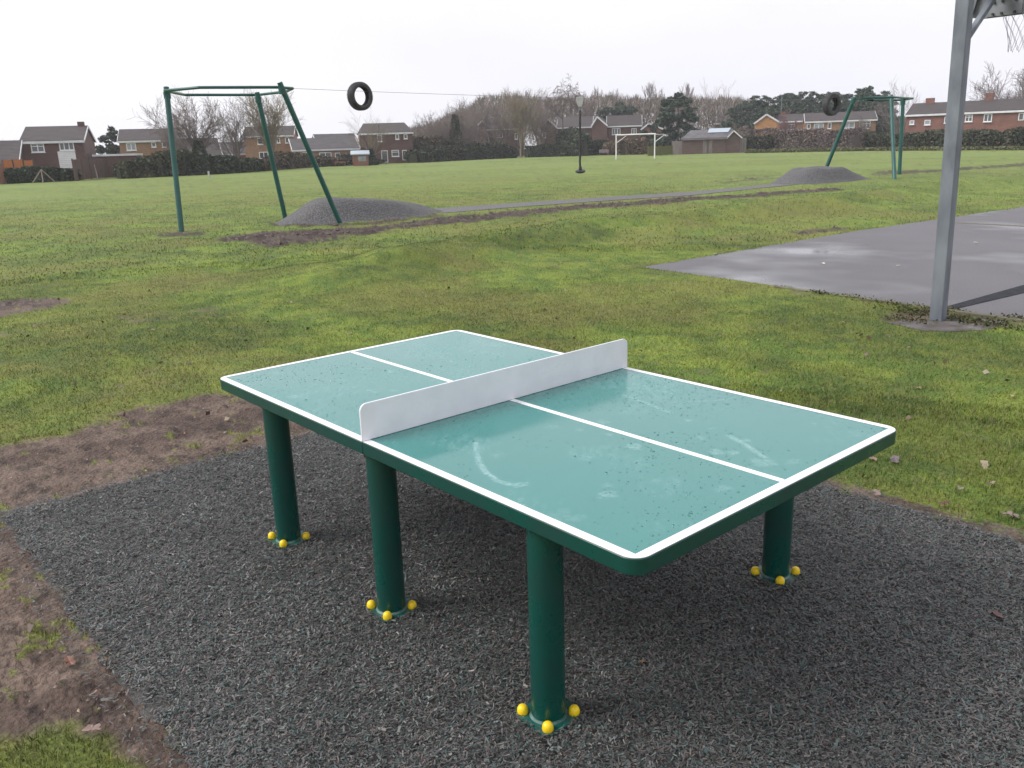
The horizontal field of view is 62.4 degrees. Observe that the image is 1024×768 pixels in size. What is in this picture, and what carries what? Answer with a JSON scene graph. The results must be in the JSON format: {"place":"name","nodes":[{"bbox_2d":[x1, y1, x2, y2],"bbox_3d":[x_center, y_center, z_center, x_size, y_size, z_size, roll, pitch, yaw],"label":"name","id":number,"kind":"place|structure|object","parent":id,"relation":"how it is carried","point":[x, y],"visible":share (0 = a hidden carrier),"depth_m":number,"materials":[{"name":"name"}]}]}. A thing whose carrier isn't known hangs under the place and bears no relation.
{"place":"outdoors","nodes":[
{"label":"outdoors","id":0,"kind":"place"},
{"bbox_2d":[0,148,1023,767],"bbox_3d":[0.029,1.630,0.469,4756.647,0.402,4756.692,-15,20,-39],"label":"ground","id":1,"kind":"structure","parent":0,"point":[34,678],"depth_m":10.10,"materials":[{"name":"green plant"}]},
{"bbox_2d":[0,163,6,183],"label":"timber fence","id":2,"kind":"object","parent":1,"relation":"on","point":[2,176],"visible":0.94,"depth_m":72.34,"materials":[{"name":"brown wood"}]},
{"bbox_2d":[0,140,23,162],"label":"bungalow","id":3,"kind":"object","parent":1,"relation":"on","point":[10,149],"visible":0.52,"depth_m":80.00,"materials":[{"name":"grey brick"}]},
{"bbox_2d":[1,159,34,167],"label":"timber fence","id":4,"kind":"object","parent":1,"relation":"on","point":[12,163],"visible":0.38,"depth_m":74.86,"materials":[{"name":"orange wood"}]},
{"bbox_2d":[2,165,81,183],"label":"hedge","id":5,"kind":"object","parent":1,"relation":"on","point":[26,174],"visible":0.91,"depth_m":73.31,"materials":[{"name":"green plant"}]},
{"bbox_2d":[19,122,142,176],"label":"brick house","id":6,"kind":"structure","parent":1,"relation":"on","point":[58,146],"depth_m":83.49,"materials":[{"name":"brown tile"}]},
{"bbox_2d":[30,144,45,152],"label":"window","id":7,"kind":"structure","parent":6,"relation":"in","point":[35,148],"depth_m":82.40,"materials":[{"name":"white glass"}]},
{"bbox_2d":[59,143,74,150],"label":"window","id":8,"kind":"structure","parent":6,"relation":"in","point":[63,146],"depth_m":83.15,"materials":[{"name":"white glass"}]},
{"bbox_2d":[71,158,108,180],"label":"timber fence","id":9,"kind":"object","parent":1,"relation":"on","point":[85,167],"visible":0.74,"depth_m":79.82,"materials":[{"name":"brown wood"}]},
{"bbox_2d":[81,723,100,731],"bbox_3d":[-1.392,1.137,2.798,0.059,0.008,0.033,0,19,-27],"label":"fallen leaf","id":10,"kind":"object","parent":1,"relation":"on","point":[89,727],"visible":1,"depth_m":2.80,"materials":[{"name":"beige plant"}]},
{"bbox_2d":[95,125,120,153],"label":"evergreen tree","id":11,"kind":"object","parent":1,"relation":"on","point":[111,147],"visible":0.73,"depth_m":106.20,"materials":[{"name":"green plant"}]},
{"bbox_2d":[117,128,167,155],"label":"brick house","id":12,"kind":"structure","parent":1,"relation":"on","point":[129,141],"depth_m":103.20,"materials":[{"name":"brown brick"}]},
{"bbox_2d":[112,149,190,178],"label":"hedge","id":13,"kind":"object","parent":1,"relation":"on","point":[157,164],"visible":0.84,"depth_m":79.41,"materials":[{"name":"green plant"}]},
{"bbox_2d":[157,111,188,150],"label":"bare tree","id":14,"kind":"object","parent":1,"relation":"on","point":[167,140],"visible":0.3,"depth_m":96.37,"materials":[{"name":"brown plant"}]},
{"bbox_2d":[127,85,231,151],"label":"bare tree","id":15,"kind":"object","parent":1,"relation":"on","point":[189,134],"visible":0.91,"depth_m":87.82,"materials":[{"name":"brown plant"}]},
{"bbox_2d":[192,140,207,153],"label":"ivy","id":16,"kind":"object","parent":15,"relation":"attached to","point":[199,146],"visible":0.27,"depth_m":88.14,"materials":[{"name":"green plant"}]},
{"bbox_2d":[176,138,222,154],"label":"bungalow","id":17,"kind":"object","parent":1,"relation":"on","point":[208,149],"visible":0.02,"depth_m":112.48,"materials":[{"name":"beige brick"}]},
{"bbox_2d":[183,151,269,175],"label":"hedge","id":18,"kind":"object","parent":1,"relation":"on","point":[202,163],"visible":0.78,"depth_m":84.75,"materials":[{"name":"green plant"}]},
{"bbox_2d":[201,91,251,157],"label":"bare tree","id":19,"kind":"object","parent":1,"relation":"on","point":[236,147],"visible":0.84,"depth_m":94.54,"materials":[{"name":"brown plant"}]},
{"bbox_2d":[219,142,245,157],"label":"bungalow","id":20,"kind":"object","parent":1,"relation":"on","point":[242,155],"visible":0.03,"depth_m":118.22,"materials":[{"name":"red brick"}]},
{"bbox_2d":[163,82,342,231],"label":"zip wire tower","id":21,"kind":"structure","parent":1,"relation":"on","point":[280,87],"depth_m":21.34,"materials":[{"name":"green metal"}]},
{"bbox_2d":[294,88,822,99],"bbox_3d":[4.706,-9.943,29.333,26.406,0.149,0.010,-14,20,-37],"label":"zip wire cable","id":22,"kind":"object","parent":21,"relation":"attached to","point":[522,96],"visible":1,"depth_m":25.76,"materials":[{"name":"metal"}]},
{"bbox_2d":[347,82,372,110],"bbox_3d":[-4.055,-7.678,22.583,0.738,0.730,0.246,-16,21,-42],"label":"hanging tyre","id":23,"kind":"object","parent":22,"relation":"hanging from","point":[354,104],"visible":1,"depth_m":22.48,"materials":[{"name":"rubber"}]},
{"bbox_2d":[575,97,584,172],"bbox_3d":[2.233,-8.140,27.733,0.336,2.399,0.338,-15,20,-39],"label":"lamp post","id":24,"kind":"object","parent":22,"relation":"hanging from","point":[579,100],"visible":1,"depth_m":27.69,"materials":[{"name":"metal"}]},
{"bbox_2d":[822,93,840,115],"bbox_3d":[13.730,-12.012,36.354,0.948,0.940,0.302,-10,18,-28],"label":"hanging tyre","id":25,"kind":"object","parent":22,"relation":"hanging from","point":[836,99],"visible":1,"depth_m":36.24,"materials":[{"name":"rubber"}]},
{"bbox_2d":[234,89,303,154],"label":"bare tree","id":26,"kind":"object","parent":1,"relation":"on","point":[274,128],"visible":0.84,"depth_m":93.60,"materials":[{"name":"brown plant"}]},
{"bbox_2d":[242,125,298,158],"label":"brick house","id":27,"kind":"structure","parent":1,"relation":"on","point":[254,150],"depth_m":115.09,"materials":[{"name":"brown brick"}]},
{"bbox_2d":[259,151,350,170],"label":"hedge","id":28,"kind":"object","parent":1,"relation":"on","point":[287,160],"visible":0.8,"depth_m":102.53,"materials":[{"name":"green plant"}]},
{"bbox_2d":[288,137,359,157],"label":"bungalow","id":29,"kind":"object","parent":1,"relation":"on","point":[334,147],"visible":0.52,"depth_m":113.05,"materials":[{"name":"beige brick"}]},
{"bbox_2d":[312,133,358,143],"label":"bungalow","id":30,"kind":"object","parent":1,"relation":"on","point":[332,135],"visible":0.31,"depth_m":125.34,"materials":[{"name":"grey brick"}]},
{"bbox_2d":[276,197,442,225],"bbox_3d":[-4.187,-5.101,24.347,6.000,0.640,2.900,-15,20,-39],"label":"rubber mound","id":31,"kind":"object","parent":1,"relation":"on","point":[317,211],"visible":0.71,"depth_m":23.14,"materials":[{"name":"grey rubber"}]},
{"bbox_2d":[350,150,369,165],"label":"garden shed","id":32,"kind":"structure","parent":1,"relation":"on","point":[359,157],"depth_m":106.71,"materials":[{"name":"brown wood"}]},
{"bbox_2d":[338,153,385,165],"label":"hedge","id":33,"kind":"object","parent":1,"relation":"on","point":[345,157],"visible":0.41,"depth_m":112.04,"materials":[{"name":"green plant"}]},
{"bbox_2d":[338,109,396,154],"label":"bare tree","id":34,"kind":"object","parent":1,"relation":"on","point":[374,141],"visible":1,"depth_m":110.05,"materials":[{"name":"brown plant"}]},
{"bbox_2d":[368,148,378,164],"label":"ivy","id":35,"kind":"object","parent":34,"relation":"attached to","point":[373,157],"visible":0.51,"depth_m":109.86,"materials":[{"name":"green plant"}]},
{"bbox_2d":[357,122,413,163],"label":"brick house","id":36,"kind":"structure","parent":1,"relation":"on","point":[401,137],"depth_m":119.39,"materials":[{"name":"brown brick"}]},
{"bbox_2d":[413,123,445,135],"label":"bare tree","id":37,"kind":"object","parent":1,"relation":"on","point":[433,131],"visible":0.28,"depth_m":131.28,"materials":[{"name":"brown plant"}]},
{"bbox_2d":[411,109,454,135],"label":"bare tree","id":38,"kind":"object","parent":1,"relation":"on","point":[428,123],"visible":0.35,"depth_m":133.91,"materials":[{"name":"brown plant"}]},
{"bbox_2d":[412,135,475,149],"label":"hedge","id":39,"kind":"object","parent":1,"relation":"on","point":[421,141],"visible":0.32,"depth_m":127.45,"materials":[{"name":"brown plant"}]},
{"bbox_2d":[427,96,481,145],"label":"bare tree","id":40,"kind":"object","parent":1,"relation":"on","point":[461,122],"visible":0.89,"depth_m":128.13,"materials":[{"name":"brown plant"}]},
{"bbox_2d":[449,114,464,158],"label":"ivy","id":41,"kind":"object","parent":40,"relation":"attached to","point":[456,126],"visible":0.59,"depth_m":128.11,"materials":[{"name":"green plant"}]},
{"bbox_2d":[0,178,921,761],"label":"mud crumbs","id":42,"kind":"object","parent":1,"relation":"on","point":[358,234],"visible":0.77,"depth_m":20.35,"materials":[{"name":"brown soil"}]},
{"bbox_2d":[404,142,518,162],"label":"hedge","id":43,"kind":"object","parent":1,"relation":"on","point":[484,150],"visible":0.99,"depth_m":127.67,"materials":[{"name":"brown plant"}]},
{"bbox_2d":[450,98,498,138],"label":"bare tree","id":44,"kind":"object","parent":1,"relation":"on","point":[478,102],"visible":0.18,"depth_m":160.41,"materials":[{"name":"brown plant"}]},
{"bbox_2d":[460,115,489,142],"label":"bare tree","id":45,"kind":"object","parent":1,"relation":"on","point":[472,138],"visible":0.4,"depth_m":143.18,"materials":[{"name":"brown plant"}]},
{"bbox_2d":[464,102,490,140],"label":"bare tree","id":46,"kind":"object","parent":1,"relation":"on","point":[477,113],"visible":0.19,"depth_m":157.08,"materials":[{"name":"brown plant"}]},
{"bbox_2d":[475,97,489,141],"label":"bare tree","id":47,"kind":"object","parent":1,"relation":"on","point":[484,114],"visible":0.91,"depth_m":152.33,"materials":[{"name":"brown plant"}]},
{"bbox_2d":[486,118,523,155],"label":"house","id":48,"kind":"structure","parent":1,"relation":"on","point":[513,141],"depth_m":156.54,"materials":[{"name":"brown brick"}]},
{"bbox_2d":[2,211,1010,632],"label":"leaf scraps","id":49,"kind":"object","parent":1,"relation":"on","point":[984,463],"visible":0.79,"depth_m":7.69,"materials":[{"name":"brown plant"}]},
{"bbox_2d":[484,100,528,143],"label":"bare tree","id":50,"kind":"object","parent":1,"relation":"on","point":[496,121],"visible":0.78,"depth_m":151.01,"materials":[{"name":"brown plant"}]},
{"bbox_2d":[0,429,1023,767],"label":"safety surface","id":51,"kind":"object","parent":1,"relation":"on","point":[146,712],"visible":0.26,"depth_m":3.38,"materials":[{"name":"grey rubber"}]},
{"bbox_2d":[220,330,895,737],"bbox_3d":[0.007,0.364,3.804,1.540,0.911,2.740,-15,20,-39],"label":"table tennis","id":52,"kind":"object","parent":51,"relation":"on","point":[554,496],"visible":1,"depth_m":3.26,"materials":[{"name":"green metal"}]},
{"bbox_2d":[238,348,884,549],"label":"raindrops","id":53,"kind":"object","parent":52,"relation":"on","point":[581,409],"visible":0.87,"depth_m":3.54,"materials":[{"name":"clear liquid"}]},
{"bbox_2d":[499,84,550,157],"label":"bare tree","id":54,"kind":"object","parent":1,"relation":"on","point":[518,118],"visible":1,"depth_m":138.02,"materials":[{"name":"brown plant"}]},
{"bbox_2d":[527,97,560,144],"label":"bare tree","id":55,"kind":"object","parent":1,"relation":"on","point":[540,132],"visible":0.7,"depth_m":150.31,"materials":[{"name":"brown plant"}]},
{"bbox_2d":[541,118,557,143],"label":"brick house","id":56,"kind":"structure","parent":1,"relation":"on","point":[548,140],"depth_m":153.34,"materials":[{"name":"brown brick"}]},
{"bbox_2d":[524,140,589,156],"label":"hedge","id":57,"kind":"object","parent":1,"relation":"on","point":[564,148],"visible":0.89,"depth_m":137.88,"materials":[{"name":"green plant"}]},
{"bbox_2d":[543,73,584,129],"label":"bare tree","id":58,"kind":"object","parent":1,"relation":"on","point":[550,102],"visible":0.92,"depth_m":142.05,"materials":[{"name":"brown plant"}]},
{"bbox_2d":[553,126,592,155],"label":"tree","id":59,"kind":"object","parent":1,"relation":"on","point":[571,133],"visible":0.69,"depth_m":135.50,"materials":[{"name":"green plant"}]},
{"bbox_2d":[557,116,593,139],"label":"brick house","id":60,"kind":"structure","parent":1,"relation":"on","point":[586,122],"depth_m":159.63,"materials":[{"name":"brown tile"}]},
{"bbox_2d":[568,94,601,119],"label":"bare tree","id":61,"kind":"object","parent":1,"relation":"on","point":[589,109],"visible":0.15,"depth_m":165.74,"materials":[{"name":"brown plant"}]},
{"bbox_2d":[588,139,608,154],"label":"hedge","id":62,"kind":"object","parent":1,"relation":"on","point":[596,145],"visible":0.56,"depth_m":138.59,"materials":[{"name":"green plant"}]},
{"bbox_2d":[591,116,607,139],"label":"brick house","id":63,"kind":"structure","parent":1,"relation":"on","point":[599,125],"depth_m":148.72,"materials":[{"name":"brown brick"}]},
{"bbox_2d":[595,107,616,119],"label":"pine tree","id":64,"kind":"object","parent":1,"relation":"on","point":[606,111],"visible":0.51,"depth_m":165.13,"materials":[{"name":"green plant"}]},
{"bbox_2d":[612,102,632,115],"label":"pine tree","id":65,"kind":"object","parent":1,"relation":"on","point":[622,110],"visible":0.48,"depth_m":165.73,"materials":[{"name":"green plant"}]},
{"bbox_2d":[606,115,641,140],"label":"brick house","id":66,"kind":"structure","parent":1,"relation":"on","point":[624,124],"depth_m":149.44,"materials":[{"name":"brown tile"}]},
{"bbox_2d":[602,138,648,154],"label":"hedge","id":67,"kind":"object","parent":1,"relation":"on","point":[628,146],"visible":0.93,"depth_m":133.12,"materials":[{"name":"brown plant"}]},
{"bbox_2d":[615,133,664,158],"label":"goalposts","id":68,"kind":"object","parent":1,"relation":"on","point":[655,134],"visible":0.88,"depth_m":96.61,"materials":[{"name":"white metal"}]},
{"bbox_2d":[637,124,665,146],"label":"evergreen tree","id":69,"kind":"object","parent":1,"relation":"on","point":[653,127],"visible":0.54,"depth_m":141.72,"materials":[{"name":"green plant"}]},
{"bbox_2d":[409,90,905,148],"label":"woodland","id":70,"kind":"object","parent":1,"relation":"on","point":[638,103],"visible":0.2,"depth_m":175.95,"materials":[{"name":"brown plant"}]},
{"bbox_2d":[648,145,672,155],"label":"timber fence","id":71,"kind":"object","parent":1,"relation":"on","point":[663,150],"visible":0.94,"depth_m":116.60,"materials":[{"name":"wood"}]},
{"bbox_2d":[650,92,700,145],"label":"pine tree","id":72,"kind":"object","parent":1,"relation":"on","point":[667,119],"visible":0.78,"depth_m":130.60,"materials":[{"name":"green plant"}]},
{"bbox_2d":[672,128,745,154],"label":"timber pavilion","id":73,"kind":"structure","parent":1,"relation":"on","point":[718,140],"depth_m":120.31,"materials":[{"name":"wood"}]},
{"bbox_2d":[699,78,740,128],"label":"bare tree","id":74,"kind":"object","parent":1,"relation":"on","point":[718,96],"visible":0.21,"depth_m":188.56,"materials":[{"name":"brown plant"}]},
{"bbox_2d":[719,107,739,127],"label":"pine tree","id":75,"kind":"object","parent":1,"relation":"on","point":[734,118],"visible":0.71,"depth_m":158.94,"materials":[{"name":"green plant"}]},
{"bbox_2d":[730,103,751,129],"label":"pine tree","id":76,"kind":"object","parent":1,"relation":"on","point":[740,107],"visible":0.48,"depth_m":160.78,"materials":[{"name":"green plant"}]},
{"bbox_2d":[737,111,754,126],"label":"pine tree","id":77,"kind":"object","parent":1,"relation":"on","point":[747,116],"visible":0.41,"depth_m":158.07,"materials":[{"name":"green plant"}]},
{"bbox_2d":[742,95,765,114],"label":"pine tree","id":78,"kind":"object","parent":1,"relation":"on","point":[754,102],"visible":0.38,"depth_m":163.66,"materials":[{"name":"green plant"}]},
{"bbox_2d":[749,109,780,133],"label":"pine tree","id":79,"kind":"object","parent":1,"relation":"on","point":[770,112],"visible":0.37,"depth_m":144.28,"materials":[{"name":"green plant"}]},
{"bbox_2d":[753,114,780,135],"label":"bungalow","id":80,"kind":"object","parent":1,"relation":"on","point":[766,120],"visible":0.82,"depth_m":137.72,"materials":[{"name":"orange brick"}]},
{"bbox_2d":[776,110,797,132],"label":"bare tree","id":81,"kind":"object","parent":1,"relation":"on","point":[784,126],"visible":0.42,"depth_m":133.22,"materials":[{"name":"plant"}]},
{"bbox_2d":[774,111,803,133],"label":"bungalow","id":82,"kind":"object","parent":1,"relation":"on","point":[793,117],"visible":0.23,"depth_m":142.85,"materials":[{"name":"beige brick"}]},
{"bbox_2d":[776,93,804,105],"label":"pine tree","id":83,"kind":"object","parent":1,"relation":"on","point":[785,96],"visible":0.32,"depth_m":159.29,"materials":[{"name":"green plant"}]},
{"bbox_2d":[784,91,815,108],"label":"pine tree","id":84,"kind":"object","parent":1,"relation":"on","point":[795,100],"visible":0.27,"depth_m":156.26,"materials":[{"name":"green plant"}]},
{"bbox_2d":[770,166,868,184],"bbox_3d":[13.347,-9.037,36.421,7.101,0.656,3.000,-15,21,-40],"label":"rubber mound","id":85,"kind":"object","parent":1,"relation":"on","point":[813,175],"visible":0.83,"depth_m":34.95,"materials":[{"name":"grey rubber"}]},
{"bbox_2d":[646,207,1023,318],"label":"court","id":86,"kind":"object","parent":1,"relation":"on","point":[861,263],"visible":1,"depth_m":12.65,"materials":[{"name":"asphalt"}]},
{"bbox_2d":[949,285,1023,307],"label":"drain strip","id":87,"kind":"object","parent":86,"relation":"on","point":[1005,293],"visible":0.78,"depth_m":9.70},
{"bbox_2d":[802,111,877,133],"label":"bungalow","id":88,"kind":"object","parent":1,"relation":"on","point":[819,121],"visible":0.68,"depth_m":131.54,"materials":[{"name":"beige brick"}]},
{"bbox_2d":[847,104,874,110],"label":"pine tree","id":89,"kind":"object","parent":1,"relation":"on","point":[859,107],"visible":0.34,"depth_m":139.59,"materials":[{"name":"green plant"}]},
{"bbox_2d":[856,115,873,131],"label":"bare tree","id":90,"kind":"object","parent":1,"relation":"on","point":[859,125],"visible":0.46,"depth_m":122.57,"materials":[{"name":"brown plant"}]},
{"bbox_2d":[825,95,913,178],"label":"zip wire tower","id":91,"kind":"structure","parent":1,"relation":"on","point":[892,98],"depth_m":37.52,"materials":[{"name":"green metal"}]},
{"bbox_2d":[872,108,888,131],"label":"pine tree","id":92,"kind":"object","parent":1,"relation":"on","point":[879,122],"visible":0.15,"depth_m":138.98,"materials":[{"name":"green plant"}]},
{"bbox_2d":[737,125,1023,149],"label":"hedge","id":93,"kind":"object","parent":1,"relation":"on","point":[984,137],"visible":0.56,"depth_m":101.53,"materials":[{"name":"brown plant"}]},
{"bbox_2d":[745,146,1023,152],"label":"hedge bank","id":94,"kind":"structure","parent":1,"relation":"on","point":[908,148],"depth_m":101.47,"materials":[{"name":"green plant"}]},
{"bbox_2d":[876,106,897,132],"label":"pine tree","id":95,"kind":"object","parent":1,"relation":"on","point":[883,126],"visible":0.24,"depth_m":140.98,"materials":[{"name":"green plant"}]},
{"bbox_2d":[774,286,1023,321],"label":"kerb","id":96,"kind":"structure","parent":1,"relation":"on","point":[950,310],"depth_m":9.33,"materials":[{"name":"grey concrete"}]},
{"bbox_2d":[868,78,933,133],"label":"bare tree","id":97,"kind":"object","parent":1,"relation":"on","point":[895,122],"visible":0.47,"depth_m":122.42,"materials":[{"name":"brown plant"}]},
{"bbox_2d":[806,289,1023,330],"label":"weeds","id":98,"kind":"object","parent":1,"relation":"on","point":[951,315],"visible":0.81,"depth_m":8.70,"materials":[{"name":"green plant"}]},
{"bbox_2d":[887,318,1008,331],"bbox_3d":[4.377,-0.571,8.387,1.116,0.040,0.616,-3,16,-6],"label":"concrete pad","id":99,"kind":"object","parent":1,"relation":"on","point":[946,326],"visible":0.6,"depth_m":8.33,"materials":[{"name":"grey concrete"}]},
{"bbox_2d":[905,93,1023,132],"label":"terrace house","id":100,"kind":"structure","parent":1,"relation":"on","point":[989,112],"depth_m":107.36,"materials":[{"name":"red brick"}]},
{"bbox_2d":[929,0,1023,320],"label":"basketball post","id":101,"kind":"object","parent":1,"relation":"on","point":[965,28],"visible":0.95,"depth_m":8.21,"materials":[{"name":"metal"}]},
{"bbox_2d":[966,61,1023,100],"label":"bare tree","id":102,"kind":"object","parent":1,"relation":"on","point":[1020,95],"visible":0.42,"depth_m":114.28,"materials":[{"name":"grey plant"}]},
{"bbox_2d":[0,0,1023,153],"label":"sky","id":103,"kind":"structure","parent":0,"point":[63,62],"materials":[{"name":"white"}]},
{"bbox_2d":[434,184,796,212],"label":"path","id":104,"kind":"structure","parent":0,"point":[499,206],"depth_m":28.59,"materials":[{"name":"asphalt"}]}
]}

